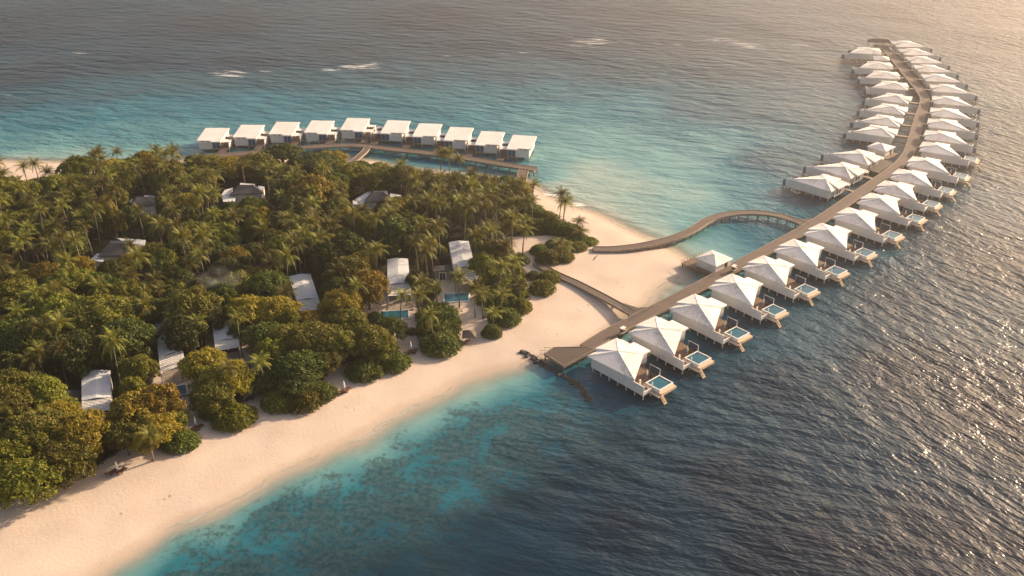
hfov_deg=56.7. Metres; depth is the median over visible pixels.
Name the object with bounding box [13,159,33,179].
coconut palm
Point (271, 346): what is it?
broadleaf tree
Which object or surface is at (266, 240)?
broadleaf tree
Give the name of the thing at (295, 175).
coconut palm
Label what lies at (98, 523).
sand island
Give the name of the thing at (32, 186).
broadleaf tree
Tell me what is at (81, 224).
coconut palm
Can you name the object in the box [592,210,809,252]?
curved walkway
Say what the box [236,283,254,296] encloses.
broadleaf tree
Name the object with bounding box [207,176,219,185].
broadleaf tree
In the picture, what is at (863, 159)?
overwater villa
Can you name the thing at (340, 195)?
coconut palm
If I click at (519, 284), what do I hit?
coconut palm
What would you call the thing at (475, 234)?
coconut palm
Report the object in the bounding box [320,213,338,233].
coconut palm
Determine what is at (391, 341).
broadleaf tree
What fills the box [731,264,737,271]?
golf buggy
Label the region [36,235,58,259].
coconut palm
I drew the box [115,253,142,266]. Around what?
broadleaf tree
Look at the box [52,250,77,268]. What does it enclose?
coconut palm
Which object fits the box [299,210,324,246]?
coconut palm
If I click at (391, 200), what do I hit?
coconut palm
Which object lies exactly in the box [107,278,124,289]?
broadleaf tree
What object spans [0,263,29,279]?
coconut palm
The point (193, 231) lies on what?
broadleaf tree
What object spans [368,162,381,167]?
shrub
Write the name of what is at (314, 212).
coconut palm
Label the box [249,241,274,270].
coconut palm
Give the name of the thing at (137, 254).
coconut palm
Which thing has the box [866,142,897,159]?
jetty pavilion
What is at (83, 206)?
broadleaf tree
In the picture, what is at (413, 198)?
coconut palm
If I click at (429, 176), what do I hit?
coconut palm
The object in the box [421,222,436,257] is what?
coconut palm
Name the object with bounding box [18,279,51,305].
coconut palm
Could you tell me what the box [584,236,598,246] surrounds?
shrub
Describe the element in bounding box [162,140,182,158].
coconut palm
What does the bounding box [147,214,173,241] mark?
coconut palm
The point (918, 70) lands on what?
overwater villa
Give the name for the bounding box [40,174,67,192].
broadleaf tree
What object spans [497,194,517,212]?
coconut palm
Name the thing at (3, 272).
broadleaf tree
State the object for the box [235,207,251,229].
broadleaf tree
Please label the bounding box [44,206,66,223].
broadleaf tree
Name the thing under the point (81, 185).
broadleaf tree
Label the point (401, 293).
coconut palm
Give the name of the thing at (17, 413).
broadleaf tree
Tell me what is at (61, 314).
coconut palm
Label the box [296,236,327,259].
broadleaf tree
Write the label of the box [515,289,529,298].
shrub
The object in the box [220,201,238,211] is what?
broadleaf tree
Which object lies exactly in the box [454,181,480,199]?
broadleaf tree
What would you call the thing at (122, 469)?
sun lounger
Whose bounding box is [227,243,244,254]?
broadleaf tree
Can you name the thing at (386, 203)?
coconut palm
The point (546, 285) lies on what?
shrub
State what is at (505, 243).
coconut palm
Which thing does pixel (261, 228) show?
coconut palm
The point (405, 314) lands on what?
swimming pool
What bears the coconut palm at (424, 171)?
on the sand island
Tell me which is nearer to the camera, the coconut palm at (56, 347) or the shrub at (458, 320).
the coconut palm at (56, 347)
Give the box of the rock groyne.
[519,350,592,402]
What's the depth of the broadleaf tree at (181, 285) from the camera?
236.72 m
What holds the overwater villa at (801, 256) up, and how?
in the sea water
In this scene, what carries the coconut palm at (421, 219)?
on the sand island
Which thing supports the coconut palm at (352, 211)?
on the sand island
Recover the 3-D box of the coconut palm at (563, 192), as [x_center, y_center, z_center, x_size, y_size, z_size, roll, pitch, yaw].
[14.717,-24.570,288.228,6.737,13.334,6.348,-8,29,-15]
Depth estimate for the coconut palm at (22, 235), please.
261.59 m
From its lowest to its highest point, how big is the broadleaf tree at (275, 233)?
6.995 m
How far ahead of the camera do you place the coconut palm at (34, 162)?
311.83 m
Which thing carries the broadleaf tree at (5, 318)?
on the sand island
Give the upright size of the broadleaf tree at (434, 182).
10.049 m
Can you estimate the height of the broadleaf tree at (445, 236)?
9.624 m
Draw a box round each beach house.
[82,370,112,418]
[155,322,186,385]
[212,318,242,359]
[289,274,322,315]
[387,258,412,310]
[449,241,477,293]
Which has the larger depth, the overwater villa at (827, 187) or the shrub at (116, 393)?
the overwater villa at (827, 187)
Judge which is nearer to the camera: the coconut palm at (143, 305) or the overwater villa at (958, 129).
the coconut palm at (143, 305)
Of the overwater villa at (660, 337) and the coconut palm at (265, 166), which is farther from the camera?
the coconut palm at (265, 166)
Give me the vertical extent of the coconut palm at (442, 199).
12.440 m
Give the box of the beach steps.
[540,347,550,354]
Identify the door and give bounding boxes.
[439,272,445,279]
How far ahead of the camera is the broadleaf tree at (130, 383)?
198.38 m
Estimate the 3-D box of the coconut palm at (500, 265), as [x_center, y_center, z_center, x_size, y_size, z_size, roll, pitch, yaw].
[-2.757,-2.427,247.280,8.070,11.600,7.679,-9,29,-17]
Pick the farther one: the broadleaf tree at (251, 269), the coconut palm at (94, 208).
the coconut palm at (94, 208)
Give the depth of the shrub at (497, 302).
242.39 m
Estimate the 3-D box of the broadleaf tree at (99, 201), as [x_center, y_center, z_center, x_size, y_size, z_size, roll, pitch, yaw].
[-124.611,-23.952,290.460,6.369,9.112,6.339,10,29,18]
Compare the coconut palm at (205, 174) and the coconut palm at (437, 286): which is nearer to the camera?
the coconut palm at (437, 286)
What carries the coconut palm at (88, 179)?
on the sand island
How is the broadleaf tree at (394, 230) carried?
on the sand island
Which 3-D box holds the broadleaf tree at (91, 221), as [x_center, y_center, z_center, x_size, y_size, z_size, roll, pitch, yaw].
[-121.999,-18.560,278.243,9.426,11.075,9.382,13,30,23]
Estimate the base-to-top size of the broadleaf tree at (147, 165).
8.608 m
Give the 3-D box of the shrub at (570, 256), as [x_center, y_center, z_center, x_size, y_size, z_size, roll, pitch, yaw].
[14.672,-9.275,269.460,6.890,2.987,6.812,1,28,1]
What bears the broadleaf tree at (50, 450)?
on the sand island
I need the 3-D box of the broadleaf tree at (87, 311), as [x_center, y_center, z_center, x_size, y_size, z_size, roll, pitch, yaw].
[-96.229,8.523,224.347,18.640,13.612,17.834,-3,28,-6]
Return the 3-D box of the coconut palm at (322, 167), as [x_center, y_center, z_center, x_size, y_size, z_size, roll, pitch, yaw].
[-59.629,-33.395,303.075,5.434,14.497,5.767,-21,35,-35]
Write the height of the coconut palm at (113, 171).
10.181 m
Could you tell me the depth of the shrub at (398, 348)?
221.46 m
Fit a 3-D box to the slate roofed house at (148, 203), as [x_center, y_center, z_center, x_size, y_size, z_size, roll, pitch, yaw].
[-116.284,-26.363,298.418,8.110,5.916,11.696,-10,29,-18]
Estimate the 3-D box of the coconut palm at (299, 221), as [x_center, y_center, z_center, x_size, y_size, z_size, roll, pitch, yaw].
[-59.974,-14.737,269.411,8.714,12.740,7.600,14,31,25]
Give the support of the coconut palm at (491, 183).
on the sand island
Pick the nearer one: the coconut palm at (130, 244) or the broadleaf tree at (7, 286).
the broadleaf tree at (7, 286)
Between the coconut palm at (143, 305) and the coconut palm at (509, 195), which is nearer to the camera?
the coconut palm at (143, 305)
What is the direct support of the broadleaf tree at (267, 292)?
on the sand island
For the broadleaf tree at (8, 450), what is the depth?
178.35 m
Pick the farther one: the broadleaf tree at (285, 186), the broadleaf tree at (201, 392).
the broadleaf tree at (285, 186)
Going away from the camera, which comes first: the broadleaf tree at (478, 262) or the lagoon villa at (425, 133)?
the broadleaf tree at (478, 262)
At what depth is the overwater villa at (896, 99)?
398.49 m
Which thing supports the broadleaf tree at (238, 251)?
on the sand island
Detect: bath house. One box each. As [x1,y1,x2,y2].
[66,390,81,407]
[433,265,450,279]
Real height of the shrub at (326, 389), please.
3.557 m
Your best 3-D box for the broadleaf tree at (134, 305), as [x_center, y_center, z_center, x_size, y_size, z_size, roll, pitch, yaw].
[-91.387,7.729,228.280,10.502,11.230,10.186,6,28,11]
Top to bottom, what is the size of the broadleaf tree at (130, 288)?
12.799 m
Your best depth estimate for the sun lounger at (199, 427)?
198.31 m
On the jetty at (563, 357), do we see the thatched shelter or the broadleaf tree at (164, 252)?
the thatched shelter
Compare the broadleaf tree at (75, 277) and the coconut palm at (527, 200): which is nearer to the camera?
the broadleaf tree at (75, 277)
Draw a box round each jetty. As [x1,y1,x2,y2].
[195,143,537,175]
[516,167,529,181]
[544,43,929,372]
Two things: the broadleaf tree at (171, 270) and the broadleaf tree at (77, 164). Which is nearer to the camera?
the broadleaf tree at (171, 270)
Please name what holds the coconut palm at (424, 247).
on the sand island
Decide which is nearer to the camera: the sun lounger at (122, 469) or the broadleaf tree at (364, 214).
the sun lounger at (122, 469)
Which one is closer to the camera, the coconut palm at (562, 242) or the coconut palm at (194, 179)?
the coconut palm at (562, 242)
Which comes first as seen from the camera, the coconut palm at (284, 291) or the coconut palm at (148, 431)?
the coconut palm at (148, 431)
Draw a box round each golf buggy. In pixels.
[619,326,626,334]
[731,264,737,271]
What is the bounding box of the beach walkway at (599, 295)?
[533,262,633,316]
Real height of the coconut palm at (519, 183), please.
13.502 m
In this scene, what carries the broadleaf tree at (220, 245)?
on the sand island
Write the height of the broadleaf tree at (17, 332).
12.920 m
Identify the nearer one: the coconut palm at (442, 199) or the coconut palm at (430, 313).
the coconut palm at (430, 313)
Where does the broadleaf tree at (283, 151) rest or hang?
on the sand island
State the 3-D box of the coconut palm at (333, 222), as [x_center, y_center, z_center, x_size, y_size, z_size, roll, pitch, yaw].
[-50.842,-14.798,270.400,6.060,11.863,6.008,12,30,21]
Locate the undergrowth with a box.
[0,159,566,497]
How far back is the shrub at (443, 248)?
271.96 m
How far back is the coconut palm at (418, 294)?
233.02 m
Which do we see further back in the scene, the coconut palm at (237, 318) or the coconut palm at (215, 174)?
the coconut palm at (215, 174)
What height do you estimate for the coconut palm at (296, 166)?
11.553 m
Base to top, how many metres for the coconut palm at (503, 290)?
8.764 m
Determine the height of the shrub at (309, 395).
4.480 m
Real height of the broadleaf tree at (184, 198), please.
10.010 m
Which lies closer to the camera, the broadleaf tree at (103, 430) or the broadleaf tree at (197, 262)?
the broadleaf tree at (103, 430)
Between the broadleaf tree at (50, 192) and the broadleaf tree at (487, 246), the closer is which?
the broadleaf tree at (487, 246)
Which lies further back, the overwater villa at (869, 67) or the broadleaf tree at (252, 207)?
the overwater villa at (869, 67)
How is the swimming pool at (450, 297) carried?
on the sand island
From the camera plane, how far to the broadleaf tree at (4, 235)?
265.47 m
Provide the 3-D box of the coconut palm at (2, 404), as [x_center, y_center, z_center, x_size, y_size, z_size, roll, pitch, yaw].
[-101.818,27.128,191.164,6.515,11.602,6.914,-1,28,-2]
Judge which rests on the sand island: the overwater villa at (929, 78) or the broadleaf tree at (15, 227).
the broadleaf tree at (15, 227)
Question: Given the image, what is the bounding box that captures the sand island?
[0,157,699,575]
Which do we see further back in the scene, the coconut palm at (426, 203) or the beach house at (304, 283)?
the coconut palm at (426, 203)
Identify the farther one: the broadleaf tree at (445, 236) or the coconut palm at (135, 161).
the coconut palm at (135, 161)
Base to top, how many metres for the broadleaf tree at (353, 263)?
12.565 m
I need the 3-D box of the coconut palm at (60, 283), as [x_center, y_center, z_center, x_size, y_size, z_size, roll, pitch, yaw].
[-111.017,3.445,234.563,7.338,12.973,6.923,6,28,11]
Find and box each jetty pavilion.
[681,250,732,275]
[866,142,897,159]
[871,56,892,64]
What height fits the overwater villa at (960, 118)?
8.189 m
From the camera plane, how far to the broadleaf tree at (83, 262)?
252.03 m
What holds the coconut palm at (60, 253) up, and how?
on the sand island
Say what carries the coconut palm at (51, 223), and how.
on the sand island
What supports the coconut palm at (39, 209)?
on the sand island
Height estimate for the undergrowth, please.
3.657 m
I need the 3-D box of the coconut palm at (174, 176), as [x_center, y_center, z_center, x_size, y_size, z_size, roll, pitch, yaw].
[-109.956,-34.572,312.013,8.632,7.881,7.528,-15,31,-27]
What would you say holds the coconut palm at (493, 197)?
on the sand island
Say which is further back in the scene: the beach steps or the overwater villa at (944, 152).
the overwater villa at (944, 152)
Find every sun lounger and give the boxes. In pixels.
[104,468,118,475]
[115,466,127,473]
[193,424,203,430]
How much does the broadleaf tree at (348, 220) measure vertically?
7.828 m
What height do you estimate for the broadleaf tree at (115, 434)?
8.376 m
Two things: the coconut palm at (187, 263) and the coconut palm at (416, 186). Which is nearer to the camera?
the coconut palm at (187, 263)
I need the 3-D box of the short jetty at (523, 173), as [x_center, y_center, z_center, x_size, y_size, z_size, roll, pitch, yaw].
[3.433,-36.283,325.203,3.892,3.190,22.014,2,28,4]
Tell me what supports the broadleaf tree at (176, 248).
on the sand island
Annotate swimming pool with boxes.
[175,383,187,397]
[240,360,256,369]
[379,309,409,319]
[443,292,469,302]
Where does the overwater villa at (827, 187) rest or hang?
in the sea water
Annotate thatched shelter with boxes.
[867,38,890,46]
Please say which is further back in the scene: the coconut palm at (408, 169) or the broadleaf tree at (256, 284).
the coconut palm at (408, 169)
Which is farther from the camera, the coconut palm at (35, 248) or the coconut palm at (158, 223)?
the coconut palm at (158, 223)
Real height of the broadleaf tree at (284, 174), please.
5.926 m
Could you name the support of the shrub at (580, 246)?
on the sand island
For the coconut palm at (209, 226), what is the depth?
266.90 m
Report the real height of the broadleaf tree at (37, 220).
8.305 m
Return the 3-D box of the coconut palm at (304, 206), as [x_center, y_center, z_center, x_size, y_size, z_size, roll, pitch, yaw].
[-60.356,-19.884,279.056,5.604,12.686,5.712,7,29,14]
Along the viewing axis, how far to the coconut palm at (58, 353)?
212.91 m
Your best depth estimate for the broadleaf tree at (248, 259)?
253.80 m
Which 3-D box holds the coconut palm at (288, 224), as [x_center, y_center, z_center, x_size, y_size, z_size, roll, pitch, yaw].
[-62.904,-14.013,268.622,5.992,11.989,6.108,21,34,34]
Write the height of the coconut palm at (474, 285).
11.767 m
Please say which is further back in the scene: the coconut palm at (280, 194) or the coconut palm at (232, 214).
the coconut palm at (280, 194)
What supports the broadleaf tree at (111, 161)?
on the sand island
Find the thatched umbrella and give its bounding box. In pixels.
[462,330,475,341]
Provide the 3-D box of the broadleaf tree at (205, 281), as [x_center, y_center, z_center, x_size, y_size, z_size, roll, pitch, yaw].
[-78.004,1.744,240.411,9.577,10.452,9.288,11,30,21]
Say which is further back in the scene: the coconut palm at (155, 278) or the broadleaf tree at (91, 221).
the broadleaf tree at (91, 221)
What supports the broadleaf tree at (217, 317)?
on the sand island
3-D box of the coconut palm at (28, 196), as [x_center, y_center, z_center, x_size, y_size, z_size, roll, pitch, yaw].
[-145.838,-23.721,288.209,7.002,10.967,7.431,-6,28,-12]
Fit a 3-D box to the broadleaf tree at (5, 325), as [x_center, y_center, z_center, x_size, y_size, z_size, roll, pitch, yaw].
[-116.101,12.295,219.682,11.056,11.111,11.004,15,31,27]
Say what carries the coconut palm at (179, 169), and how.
on the sand island
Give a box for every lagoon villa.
[196,128,234,152]
[233,125,270,149]
[268,122,305,145]
[304,120,341,143]
[340,118,376,142]
[370,120,410,144]
[402,123,441,147]
[433,127,473,151]
[464,131,504,156]
[496,135,536,160]
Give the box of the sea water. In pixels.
[0,0,1023,575]
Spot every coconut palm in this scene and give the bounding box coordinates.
[0,165,14,194]
[0,189,13,213]
[0,209,18,250]
[0,253,14,279]
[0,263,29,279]
[0,394,14,421]
[3,299,29,320]
[4,176,27,199]
[5,239,24,259]
[7,174,26,187]
[9,228,33,260]
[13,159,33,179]
[14,348,47,371]
[17,219,41,256]
[18,191,38,208]
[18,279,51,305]
[21,340,53,373]
[24,156,43,177]
[25,197,49,218]
[25,315,53,370]
[26,242,45,262]
[28,404,57,426]
[31,201,47,234]
[35,235,64,262]
[37,281,66,297]
[38,163,58,190]
[38,191,56,202]
[38,215,72,236]
[39,233,53,260]
[42,311,75,335]
[42,336,74,387]
[43,276,71,292]
[44,335,64,377]
[45,309,71,332]
[48,195,72,227]
[49,226,70,258]
[52,246,69,267]
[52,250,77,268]
[54,187,72,225]
[59,173,79,189]
[62,228,82,246]
[63,230,86,254]
[68,209,86,226]
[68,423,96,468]
[71,219,93,256]
[76,192,97,204]
[82,201,105,242]
[82,274,111,296]
[83,173,97,187]
[83,179,97,197]
[86,143,109,162]
[86,147,97,160]
[87,164,105,193]
[89,173,109,191]
[92,151,108,174]
[92,325,130,382]
[99,191,116,231]
[100,165,115,182]
[104,180,124,209]
[108,145,124,159]
[109,164,121,177]
[114,265,143,279]
[115,159,134,172]
[119,236,140,253]
[123,245,153,281]
[127,162,145,194]
[128,201,146,236]
[130,291,156,321]
[130,422,164,461]
[131,156,148,168]
[143,269,167,296]
[144,211,157,241]
[146,143,164,153]
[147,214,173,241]
[148,154,170,167]
[148,282,168,298]
[149,153,167,174]
[150,146,163,155]
[152,160,170,183]
[153,188,176,226]
[157,146,174,159]
[159,193,176,221]
[161,202,182,229]
[161,308,176,324]
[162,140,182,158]
[163,172,183,191]
[163,216,187,235]
[164,184,183,198]
[165,225,195,255]
[169,161,186,192]
[173,152,186,161]
[174,174,189,192]
[179,253,201,270]
[182,181,196,193]
[186,163,200,172]
[186,174,203,207]
[187,244,209,276]
[187,312,208,347]
[188,151,206,167]
[188,183,211,213]
[188,222,212,273]
[194,165,216,205]
[195,185,217,207]
[198,168,224,188]
[198,238,216,265]
[199,221,219,236]
[202,183,223,206]
[204,205,222,224]
[214,162,228,183]
[216,357,238,394]
[221,204,244,242]
[224,307,248,357]
[231,158,250,182]
[244,351,271,389]
[247,219,277,239]
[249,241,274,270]
[257,252,281,270]
[258,159,276,197]
[261,173,278,186]
[271,162,291,171]
[271,170,283,181]
[271,188,287,202]
[271,211,291,228]
[271,281,300,298]
[272,242,299,275]
[277,206,299,232]
[279,173,298,184]
[280,218,295,236]
[282,230,304,274]
[286,165,302,185]
[286,213,308,234]
[286,232,308,273]
[289,162,306,173]
[290,222,314,270]
[294,187,308,216]
[298,198,312,220]
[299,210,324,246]
[302,183,320,196]
[302,205,325,231]
[305,229,329,265]
[306,194,323,208]
[314,156,337,175]
[316,161,330,175]
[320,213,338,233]
[324,262,349,278]
[325,214,342,234]
[327,206,342,223]
[330,181,348,196]
[331,189,349,224]
[343,204,363,232]
[343,275,366,301]
[357,201,373,238]
[364,238,391,270]
[365,208,384,241]
[370,165,380,173]
[371,161,395,190]
[375,206,391,220]
[376,202,402,218]
[378,199,396,209]
[384,195,400,216]
[391,287,411,317]
[393,155,409,190]
[396,163,412,194]
[397,166,416,196]
[401,192,423,216]
[401,209,418,217]
[402,232,423,269]
[406,168,423,193]
[406,285,431,310]
[409,181,423,194]
[409,272,433,306]
[411,218,429,265]
[412,235,436,280]
[414,212,427,242]
[416,193,433,218]
[418,166,432,185]
[418,190,434,236]
[418,230,444,278]
[418,304,441,337]
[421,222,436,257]
[424,194,449,238]
[425,279,447,301]
[426,168,435,181]
[426,181,448,217]
[426,215,450,260]
[429,193,449,218]
[430,168,447,204]
[431,146,448,170]
[431,170,445,185]
[433,186,454,219]
[438,145,454,174]
[440,180,456,196]
[441,205,457,235]
[442,170,465,202]
[444,192,455,225]
[448,264,473,307]
[450,192,466,236]
[451,188,467,219]
[451,196,476,240]
[452,151,465,172]
[460,193,483,232]
[460,277,488,317]
[461,174,478,192]
[462,175,479,196]
[462,223,489,253]
[463,165,479,178]
[464,188,479,227]
[468,283,493,318]
[474,182,499,223]
[474,199,492,235]
[475,188,494,231]
[477,169,490,187]
[478,219,496,240]
[478,222,503,240]
[479,199,501,229]
[481,305,505,323]
[482,217,500,239]
[483,174,500,186]
[484,179,498,219]
[484,202,504,240]
[485,186,503,224]
[487,257,513,290]
[489,285,514,308]
[493,232,516,257]
[495,180,511,212]
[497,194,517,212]
[497,207,521,249]
[502,251,524,278]
[503,193,527,215]
[505,189,518,213]
[507,276,534,296]
[512,174,528,211]
[513,222,536,252]
[515,213,533,236]
[516,191,536,221]
[527,178,543,193]
[527,192,542,217]
[548,237,569,255]
[549,239,574,258]
[551,185,571,217]
[553,191,576,220]
[569,224,590,236]
[571,215,587,226]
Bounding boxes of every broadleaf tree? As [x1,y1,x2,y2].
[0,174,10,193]
[0,178,5,186]
[0,180,19,201]
[0,192,16,213]
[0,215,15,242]
[0,230,13,253]
[0,253,19,269]
[0,259,13,281]
[0,277,42,317]
[0,298,13,314]
[0,314,17,335]
[0,317,62,365]
[0,318,32,345]
[0,351,29,372]
[0,368,41,401]
[0,386,38,422]
[0,408,63,459]
[0,435,40,469]
[0,456,62,509]
[2,410,27,430]
[3,260,38,280]
[6,208,38,221]
[8,221,44,242]
[13,195,43,210]
[15,179,46,197]
[15,373,68,411]
[17,293,34,315]
[19,342,53,373]
[20,291,84,333]
[23,260,60,279]
[23,436,98,490]
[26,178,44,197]
[30,216,48,237]
[33,201,52,217]
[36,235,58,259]
[36,276,49,285]
[36,399,82,432]
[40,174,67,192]
[42,191,65,205]
[42,395,80,405]
[42,408,112,459]
[43,224,69,236]
[43,265,91,297]
[43,327,104,379]
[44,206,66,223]
[53,188,80,213]
[53,236,90,257]
[54,155,102,179]
[62,293,139,331]
[64,173,87,186]
[65,225,87,240]
[67,255,96,271]
[69,183,85,202]
[70,180,88,187]
[70,208,93,228]
[75,186,94,207]
[75,268,96,291]
[76,201,100,222]
[79,207,112,238]
[82,271,115,297]
[89,317,114,330]
[93,317,159,368]
[95,158,127,177]
[95,196,114,204]
[96,258,122,277]
[96,418,121,445]
[98,187,131,206]
[100,177,135,195]
[100,202,116,216]
[101,206,127,236]
[101,417,144,455]
[103,278,152,301]
[105,387,169,430]
[107,168,126,178]
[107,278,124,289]
[113,266,142,281]
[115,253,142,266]
[116,158,148,180]
[117,353,160,384]
[117,376,146,395]
[118,299,152,323]
[118,331,139,356]
[119,170,142,191]
[120,205,139,229]
[129,260,154,279]
[129,410,182,454]
[131,149,155,161]
[137,256,179,282]
[138,382,190,415]
[139,167,158,186]
[140,158,164,181]
[140,241,166,259]
[141,280,164,300]
[141,296,174,326]
[147,173,169,192]
[150,247,178,265]
[156,159,185,185]
[156,182,178,205]
[156,313,210,353]
[160,284,223,321]
[161,409,189,435]
[162,266,182,282]
[162,278,184,294]
[162,282,187,306]
[164,237,195,258]
[167,228,196,248]
[170,269,194,282]
[171,192,204,212]
[172,204,202,226]
[176,254,204,274]
[177,346,227,379]
[180,219,198,228]
[181,162,189,173]
[182,245,212,262]
[183,155,193,163]
[183,177,208,192]
[186,154,220,172]
[186,276,218,294]
[187,373,236,413]
[189,171,205,178]
[189,222,211,240]
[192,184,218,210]
[195,234,220,245]
[196,358,256,395]
[199,209,221,223]
[200,304,229,330]
[203,240,228,264]
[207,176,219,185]
[208,156,244,179]
[208,257,245,280]
[208,281,237,304]
[209,220,245,238]
[217,208,234,221]
[219,246,253,263]
[219,269,249,282]
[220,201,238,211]
[221,234,241,245]
[221,290,244,317]
[222,270,259,294]
[223,294,271,332]
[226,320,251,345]
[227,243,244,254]
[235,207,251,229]
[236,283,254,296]
[238,152,277,178]
[238,254,258,266]
[239,196,252,207]
[240,270,293,297]
[240,321,284,359]
[241,205,255,210]
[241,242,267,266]
[241,265,266,280]
[242,197,269,207]
[242,212,272,243]
[246,206,279,228]
[249,368,279,395]
[252,293,303,323]
[254,167,276,181]
[254,337,287,369]
[256,235,291,256]
[257,143,304,162]
[257,226,286,240]
[258,250,281,270]
[265,283,290,296]
[265,322,310,358]
[268,234,292,268]
[269,182,293,209]
[271,348,328,380]
[272,162,292,175]
[273,195,319,229]
[274,169,293,184]
[275,307,299,323]
[276,369,320,398]
[287,173,335,207]
[287,328,315,363]
[288,151,340,175]
[289,172,309,185]
[291,239,312,263]
[292,310,326,323]
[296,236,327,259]
[297,320,344,362]
[305,240,340,276]
[305,345,342,376]
[309,222,330,236]
[316,287,365,319]
[318,149,349,165]
[318,198,337,222]
[320,254,369,286]
[322,276,353,308]
[322,329,360,365]
[323,196,351,213]
[324,172,353,192]
[324,233,335,241]
[325,175,348,199]
[327,306,368,330]
[328,231,371,258]
[329,225,351,234]
[331,161,371,186]
[336,208,356,225]
[342,213,357,232]
[347,268,391,309]
[348,241,385,261]
[349,248,375,269]
[349,324,388,361]
[351,251,370,275]
[354,211,371,240]
[354,215,377,240]
[356,172,391,193]
[368,330,397,360]
[374,198,387,219]
[376,216,416,256]
[377,316,408,339]
[382,165,422,192]
[386,196,412,217]
[403,199,430,217]
[404,216,423,232]
[404,269,427,289]
[415,309,433,335]
[421,184,437,208]
[424,217,447,245]
[428,175,446,189]
[447,204,474,229]
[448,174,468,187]
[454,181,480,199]
[467,251,497,280]
[473,239,513,268]
[499,214,522,235]
[500,179,533,204]
[509,276,528,296]
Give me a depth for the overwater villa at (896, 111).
384.99 m
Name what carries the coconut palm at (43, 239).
on the sand island
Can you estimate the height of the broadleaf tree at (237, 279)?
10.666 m
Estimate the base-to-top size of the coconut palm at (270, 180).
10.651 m
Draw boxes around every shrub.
[114,385,120,397]
[136,216,148,225]
[142,220,153,229]
[145,231,159,240]
[160,208,171,215]
[160,429,202,455]
[198,404,218,420]
[210,401,258,433]
[259,387,298,414]
[279,364,324,384]
[279,385,326,414]
[310,380,338,404]
[319,283,324,292]
[343,357,385,383]
[354,160,368,165]
[354,343,401,364]
[366,311,384,323]
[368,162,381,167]
[380,350,412,374]
[405,327,417,335]
[415,284,440,297]
[415,301,458,320]
[415,315,461,343]
[418,329,463,358]
[433,245,447,254]
[448,314,461,325]
[473,240,483,249]
[475,297,487,305]
[479,267,511,289]
[480,323,502,339]
[482,292,512,310]
[491,278,526,298]
[492,307,522,328]
[498,175,514,183]
[504,263,526,277]
[510,297,533,314]
[513,252,530,265]
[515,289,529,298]
[520,202,545,217]
[525,270,538,280]
[526,218,547,233]
[528,279,556,296]
[529,244,547,255]
[534,249,561,265]
[535,210,558,218]
[536,269,561,283]
[542,215,564,232]
[545,236,573,252]
[549,221,574,237]
[557,250,574,262]
[566,233,588,242]
[571,241,588,252]
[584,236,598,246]
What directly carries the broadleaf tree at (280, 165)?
on the sand island
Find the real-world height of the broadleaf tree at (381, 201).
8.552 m
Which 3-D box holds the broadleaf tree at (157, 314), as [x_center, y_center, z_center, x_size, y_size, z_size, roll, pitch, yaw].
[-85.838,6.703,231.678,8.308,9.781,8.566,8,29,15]
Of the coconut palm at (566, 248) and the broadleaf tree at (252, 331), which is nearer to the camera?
the broadleaf tree at (252, 331)
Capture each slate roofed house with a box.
[92,238,145,270]
[130,195,155,216]
[221,183,264,205]
[353,189,400,213]
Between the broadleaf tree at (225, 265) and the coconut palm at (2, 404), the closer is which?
the coconut palm at (2, 404)
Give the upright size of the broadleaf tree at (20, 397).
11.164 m
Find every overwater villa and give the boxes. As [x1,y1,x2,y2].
[587,338,676,404]
[628,316,713,378]
[669,294,752,351]
[708,274,788,327]
[742,255,820,305]
[773,239,849,286]
[782,174,853,201]
[802,162,871,186]
[803,223,877,267]
[820,149,884,173]
[832,207,904,248]
[837,47,885,61]
[839,124,908,144]
[846,61,897,75]
[846,114,911,129]
[852,71,905,85]
[853,103,914,118]
[856,192,927,230]
[858,81,914,95]
[858,93,918,107]
[874,180,942,215]
[889,41,932,53]
[890,168,956,201]
[894,48,941,61]
[901,56,950,70]
[906,156,970,186]
[907,64,959,79]
[916,73,968,89]
[917,141,982,169]
[920,130,979,155]
[923,118,981,142]
[924,84,978,102]
[927,107,982,129]
[930,95,982,116]
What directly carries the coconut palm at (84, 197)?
on the sand island
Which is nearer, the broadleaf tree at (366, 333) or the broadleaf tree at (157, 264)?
the broadleaf tree at (366, 333)
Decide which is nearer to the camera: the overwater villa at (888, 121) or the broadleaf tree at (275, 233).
the broadleaf tree at (275, 233)
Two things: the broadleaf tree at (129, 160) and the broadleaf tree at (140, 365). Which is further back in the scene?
the broadleaf tree at (129, 160)
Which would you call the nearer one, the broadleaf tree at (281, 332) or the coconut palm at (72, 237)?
the broadleaf tree at (281, 332)
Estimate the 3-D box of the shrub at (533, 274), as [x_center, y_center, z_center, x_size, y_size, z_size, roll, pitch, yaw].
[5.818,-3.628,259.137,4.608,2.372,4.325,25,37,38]
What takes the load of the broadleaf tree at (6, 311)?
on the sand island
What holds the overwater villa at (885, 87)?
in the sea water
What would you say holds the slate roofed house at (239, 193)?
on the sand island
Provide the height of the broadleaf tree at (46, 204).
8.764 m
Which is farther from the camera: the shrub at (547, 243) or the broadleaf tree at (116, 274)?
the shrub at (547, 243)
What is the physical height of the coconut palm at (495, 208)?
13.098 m
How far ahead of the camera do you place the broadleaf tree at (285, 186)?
293.46 m
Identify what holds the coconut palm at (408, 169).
on the sand island
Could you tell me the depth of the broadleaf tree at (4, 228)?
274.56 m
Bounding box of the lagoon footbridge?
[348,146,370,161]
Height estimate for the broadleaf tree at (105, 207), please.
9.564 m
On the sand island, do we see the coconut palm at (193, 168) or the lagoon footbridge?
the coconut palm at (193, 168)
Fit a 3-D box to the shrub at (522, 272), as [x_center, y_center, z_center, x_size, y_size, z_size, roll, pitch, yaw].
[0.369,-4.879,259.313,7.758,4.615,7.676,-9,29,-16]
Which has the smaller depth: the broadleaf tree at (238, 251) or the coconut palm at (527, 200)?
the broadleaf tree at (238, 251)

